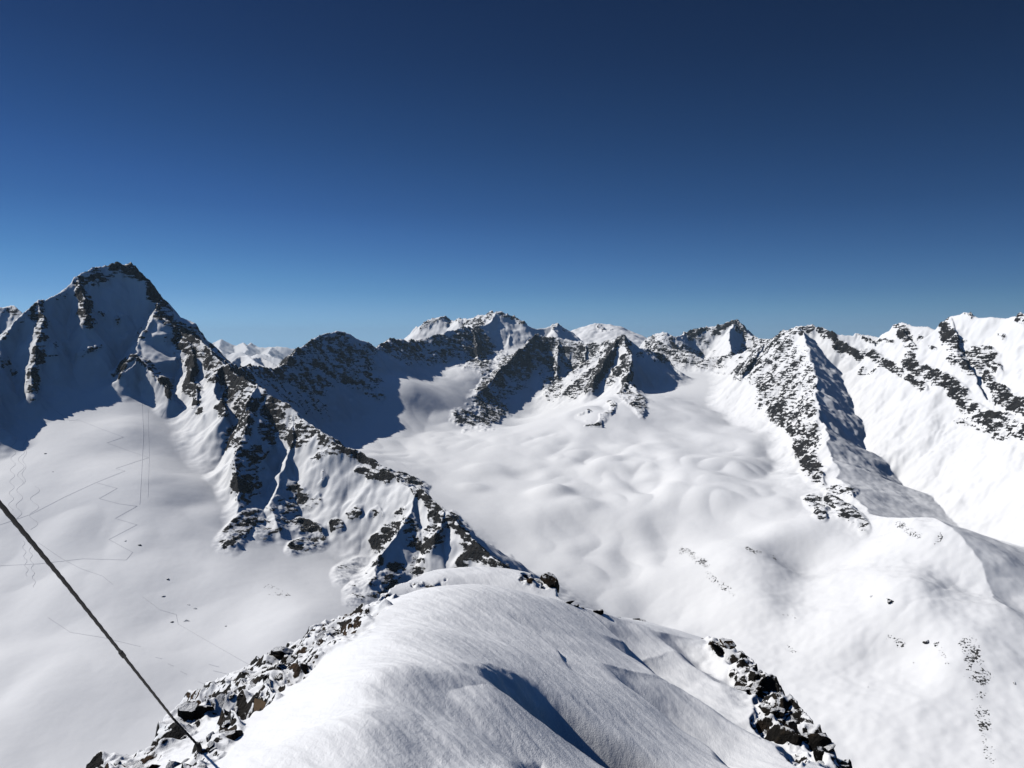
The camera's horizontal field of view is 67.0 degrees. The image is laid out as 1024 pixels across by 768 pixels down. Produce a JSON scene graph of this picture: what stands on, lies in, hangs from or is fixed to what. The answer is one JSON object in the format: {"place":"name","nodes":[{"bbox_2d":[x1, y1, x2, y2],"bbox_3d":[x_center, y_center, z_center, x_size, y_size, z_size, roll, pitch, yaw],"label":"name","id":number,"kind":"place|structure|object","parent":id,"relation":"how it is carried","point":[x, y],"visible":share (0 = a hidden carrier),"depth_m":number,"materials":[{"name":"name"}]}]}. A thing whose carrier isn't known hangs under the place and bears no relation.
{"place":"outdoors","nodes":[
{"label":"outdoors","id":0,"kind":"place"},
{"bbox_2d":[212,339,293,364],"bbox_3d":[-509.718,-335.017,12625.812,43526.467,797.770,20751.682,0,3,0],"label":"mountains","id":1,"kind":"structure","parent":0,"point":[276,355],"depth_m":16303.05,"materials":[{"name":"white snow"}]},
{"bbox_2d":[286,655,293,664],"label":"rock","id":2,"kind":"object","parent":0,"point":[290,659],"visible":0.41,"depth_m":7.67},
{"bbox_2d":[86,567,851,767],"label":"snow ridge","id":3,"kind":"structure","parent":0,"point":[475,667],"depth_m":6.91,"materials":[{"name":"white snow"}]},
{"bbox_2d":[0,500,201,752],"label":"steel cable","id":4,"kind":"object","parent":3,"relation":"attached to","point":[25,534],"visible":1,"depth_m":3.26,"materials":[{"name":"grey metal"}]},
{"bbox_2d":[121,760,146,767],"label":"rock","id":5,"kind":"object","parent":3,"relation":"on","point":[137,764],"visible":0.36,"depth_m":5.56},
{"bbox_2d":[147,764,160,767],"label":"rock","id":6,"kind":"object","parent":3,"relation":"on","point":[154,766],"visible":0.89,"depth_m":5.19,"materials":[{"name":"black stone"}]},
{"bbox_2d":[165,761,180,767],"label":"rock","id":7,"kind":"object","parent":3,"relation":"on","point":[172,764],"visible":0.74,"depth_m":4.98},
{"bbox_2d":[178,701,197,719],"bbox_3d":[-2.786,2.819,6.652,0.176,0.148,0.117,0,9,2],"label":"boulder","id":8,"kind":"object","parent":3,"relation":"on","point":[186,709],"visible":0.95,"depth_m":6.62,"materials":[{"name":"black stone"}]},
{"bbox_2d":[195,705,213,715],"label":"rock","id":9,"kind":"object","parent":3,"relation":"on","point":[200,710],"visible":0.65,"depth_m":6.58,"materials":[{"name":"black stone"}]},
{"bbox_2d":[206,731,214,741],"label":"rock","id":10,"kind":"object","parent":3,"relation":"on","point":[208,736],"visible":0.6,"depth_m":5.09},
{"bbox_2d":[207,741,214,747],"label":"rock","id":11,"kind":"object","parent":3,"relation":"on","point":[210,744],"visible":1,"depth_m":4.95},
{"bbox_2d":[216,693,224,707],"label":"rock","id":12,"kind":"object","parent":3,"relation":"on","point":[220,699],"visible":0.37,"depth_m":6.73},
{"bbox_2d":[222,720,229,727],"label":"rock","id":13,"kind":"object","parent":3,"relation":"on","point":[226,724],"visible":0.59,"depth_m":5.48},
{"bbox_2d":[220,730,242,739],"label":"boulder","id":14,"kind":"object","parent":3,"relation":"on","point":[234,735],"visible":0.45,"depth_m":5.10,"materials":[{"name":"black stone"}]},
{"bbox_2d":[248,681,255,689],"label":"rock","id":15,"kind":"object","parent":3,"relation":"on","point":[251,684],"visible":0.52,"depth_m":7.00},
{"bbox_2d":[254,698,265,710],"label":"rock","id":16,"kind":"object","parent":3,"relation":"on","point":[259,704],"visible":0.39,"depth_m":6.30,"materials":[{"name":"brown stone"}]},
{"bbox_2d":[263,672,269,681],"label":"rock","id":17,"kind":"object","parent":3,"relation":"on","point":[266,676],"visible":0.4,"depth_m":6.94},
{"bbox_2d":[263,679,273,686],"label":"rock","id":18,"kind":"object","parent":3,"relation":"on","point":[268,681],"visible":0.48,"depth_m":6.72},
{"bbox_2d":[270,646,293,659],"bbox_3d":[-2.490,2.927,8.367,0.267,0.181,0.126,-2,3,1],"label":"boulder","id":19,"kind":"object","parent":3,"relation":"on","point":[277,652],"visible":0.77,"depth_m":8.34,"materials":[{"name":"black stone"}]},
{"bbox_2d":[277,664,287,669],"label":"rock","id":20,"kind":"object","parent":3,"relation":"on","point":[281,666],"visible":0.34,"depth_m":7.03,"materials":[{"name":"black stone"}]},
{"bbox_2d":[316,631,330,640],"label":"rock","id":21,"kind":"object","parent":3,"relation":"on","point":[320,633],"visible":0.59,"depth_m":8.22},
{"bbox_2d":[540,572,559,592],"bbox_3d":[0.740,4.077,15.770,0.407,0.438,0.416,1,3,13],"label":"boulder","id":22,"kind":"object","parent":3,"relation":"on","point":[549,579],"visible":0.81,"depth_m":15.72,"materials":[{"name":"brown stone"}]},
{"bbox_2d":[593,609,603,614],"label":"rock","id":23,"kind":"object","parent":3,"relation":"on","point":[600,612],"visible":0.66,"depth_m":11.92,"materials":[{"name":"black stone"}]},
{"bbox_2d":[711,643,723,655],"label":"rock","id":24,"kind":"object","parent":3,"relation":"on","point":[718,650],"visible":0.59,"depth_m":11.61,"materials":[{"name":"black stone"}]},
{"bbox_2d":[719,638,735,648],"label":"boulder","id":25,"kind":"object","parent":3,"relation":"on","point":[728,643],"visible":0.89,"depth_m":11.87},
{"bbox_2d":[734,680,746,685],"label":"rock","id":26,"kind":"object","parent":3,"relation":"on","point":[739,683],"visible":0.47,"depth_m":10.81,"materials":[{"name":"grey stone"}]},
{"bbox_2d":[738,651,746,658],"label":"rock","id":27,"kind":"object","parent":3,"relation":"on","point":[743,655],"visible":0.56,"depth_m":11.46,"materials":[{"name":"grey stone"}]},
{"bbox_2d":[732,686,767,696],"bbox_3d":[3.346,4.300,10.665,0.636,0.193,0.295,15,-20,9],"label":"rock","id":28,"kind":"object","parent":3,"relation":"on","point":[747,689],"visible":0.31,"depth_m":10.59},
{"bbox_2d":[748,681,759,694],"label":"rock","id":29,"kind":"object","parent":3,"relation":"on","point":[754,685],"visible":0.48,"depth_m":10.61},
{"bbox_2d":[753,670,762,680],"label":"rock","id":30,"kind":"object","parent":3,"relation":"on","point":[756,676],"visible":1,"depth_m":10.76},
{"bbox_2d":[756,686,763,691],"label":"rock","id":31,"kind":"object","parent":3,"relation":"on","point":[760,688],"visible":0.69,"depth_m":10.55,"materials":[{"name":"black stone"}]},
{"bbox_2d":[758,676,768,685],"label":"rock","id":32,"kind":"object","parent":3,"relation":"on","point":[762,681],"visible":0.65,"depth_m":10.66,"materials":[{"name":"black stone"}]},
{"bbox_2d":[759,702,786,716],"bbox_3d":[3.339,4.155,9.928,0.321,0.130,0.408,-17,3,-13],"label":"rock","id":33,"kind":"object","parent":3,"relation":"on","point":[766,708],"visible":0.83,"depth_m":9.83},
{"bbox_2d":[765,708,780,717],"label":"rock","id":34,"kind":"object","parent":3,"relation":"on","point":[773,711],"visible":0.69,"depth_m":9.77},
{"bbox_2d":[777,718,785,725],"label":"rock","id":35,"kind":"object","parent":3,"relation":"on","point":[782,721],"visible":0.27,"depth_m":9.69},
{"bbox_2d":[764,725,799,744],"bbox_3d":[3.187,4.229,9.145,0.158,0.369,0.476,41,-48,-23],"label":"rock","id":36,"kind":"object","parent":3,"relation":"on","point":[779,734],"visible":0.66,"depth_m":9.12,"materials":[{"name":"grey stone"}]},
{"bbox_2d":[785,714,798,723],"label":"rock","id":37,"kind":"object","parent":3,"relation":"on","point":[794,718],"visible":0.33,"depth_m":9.73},
{"bbox_2d":[784,721,806,744],"bbox_3d":[3.384,4.157,9.168,0.246,0.112,0.353,-10,49,-43],"label":"rock","id":38,"kind":"object","parent":3,"relation":"on","point":[792,725],"visible":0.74,"depth_m":9.17,"materials":[{"name":"grey stone"}]},
{"bbox_2d":[798,734,807,740],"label":"rock","id":39,"kind":"object","parent":3,"relation":"on","point":[803,738],"visible":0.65,"depth_m":9.06,"materials":[{"name":"black stone"}]},
{"bbox_2d":[810,733,831,746],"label":"rock","id":40,"kind":"object","parent":3,"relation":"on","point":[820,739],"visible":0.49,"depth_m":8.97,"materials":[{"name":"black stone"}]},
{"bbox_2d":[807,733,835,752],"bbox_3d":[3.624,4.291,9.022,0.310,0.447,0.153,-17,-29,-14],"label":"rock","id":41,"kind":"object","parent":3,"relation":"on","point":[810,744],"visible":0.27,"depth_m":9.02,"materials":[{"name":"black stone"}]},
{"bbox_2d":[813,746,830,760],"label":"rock","id":42,"kind":"object","parent":3,"relation":"on","point":[818,752],"visible":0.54,"depth_m":8.52,"materials":[{"name":"black stone"}]},
{"bbox_2d":[824,742,835,751],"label":"rock","id":43,"kind":"object","parent":3,"relation":"on","point":[830,747],"visible":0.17,"depth_m":8.90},
{"bbox_2d":[0,343,1023,767],"bbox_3d":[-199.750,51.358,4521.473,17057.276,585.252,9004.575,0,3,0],"label":"snowfield","id":44,"kind":"structure","parent":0,"point":[688,501],"depth_m":1516.30,"materials":[{"name":"white snow"}]},
{"bbox_2d":[8,439,15,509],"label":"ski track","id":45,"kind":"structure","parent":44,"relation":"on","point":[13,477],"depth_m":1337.07,"materials":[{"name":"white snow"}]},
{"bbox_2d":[15,448,24,518],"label":"ski track","id":46,"kind":"structure","parent":44,"relation":"on","point":[22,483],"depth_m":1318.59,"materials":[{"name":"white snow"}]},
{"bbox_2d":[22,436,27,482],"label":"ski track","id":47,"kind":"structure","parent":44,"relation":"on","point":[23,457],"depth_m":1416.85,"materials":[{"name":"white snow"}]},
{"bbox_2d":[22,541,27,575],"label":"ski track","id":48,"kind":"structure","parent":44,"relation":"on","point":[24,558],"depth_m":1127.44,"materials":[{"name":"white snow"}]},
{"bbox_2d":[29,486,39,528],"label":"ski track","id":49,"kind":"structure","parent":44,"relation":"on","point":[35,510],"depth_m":1247.11,"materials":[{"name":"white snow"}]},
{"bbox_2d":[0,482,136,565],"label":"ski track","id":50,"kind":"structure","parent":44,"relation":"on","point":[108,539],"depth_m":1193.62,"materials":[{"name":"white snow"}]},
{"bbox_2d":[0,409,148,524],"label":"ski track","id":51,"kind":"structure","parent":44,"relation":"on","point":[93,483],"depth_m":1390.39,"materials":[{"name":"white snow"}]},
{"bbox_2d":[38,542,111,583],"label":"ski track","id":52,"kind":"structure","parent":44,"relation":"on","point":[71,563],"depth_m":1120.52,"materials":[{"name":"white snow"}]},
{"bbox_2d":[49,618,139,646],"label":"ski track","id":53,"kind":"structure","parent":44,"relation":"on","point":[85,634],"depth_m":960.28,"materials":[{"name":"white snow"}]},
{"bbox_2d":[139,404,143,503],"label":"ski track","id":54,"kind":"structure","parent":44,"relation":"on","point":[142,455],"depth_m":1502.29,"materials":[{"name":"white snow"}]},
{"bbox_2d":[148,425,148,487],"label":"ski track","id":55,"kind":"structure","parent":44,"relation":"on","point":[148,444],"depth_m":1495.84,"materials":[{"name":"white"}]},
{"bbox_2d":[142,596,248,664],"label":"ski track","id":56,"kind":"structure","parent":44,"relation":"on","point":[192,632],"depth_m":993.60,"materials":[{"name":"white snow"}]},
{"bbox_2d":[0,262,1023,767],"bbox_3d":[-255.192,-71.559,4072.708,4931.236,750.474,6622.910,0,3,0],"label":"mountains","id":57,"kind":"structure","parent":0,"point":[918,430],"depth_m":1793.94,"materials":[{"name":"white snow"}]},
{"bbox_2d":[0,0,1023,348],"label":"sky","id":58,"kind":"structure","parent":0,"point":[282,173],"materials":[{"name":"blue"}]}
]}

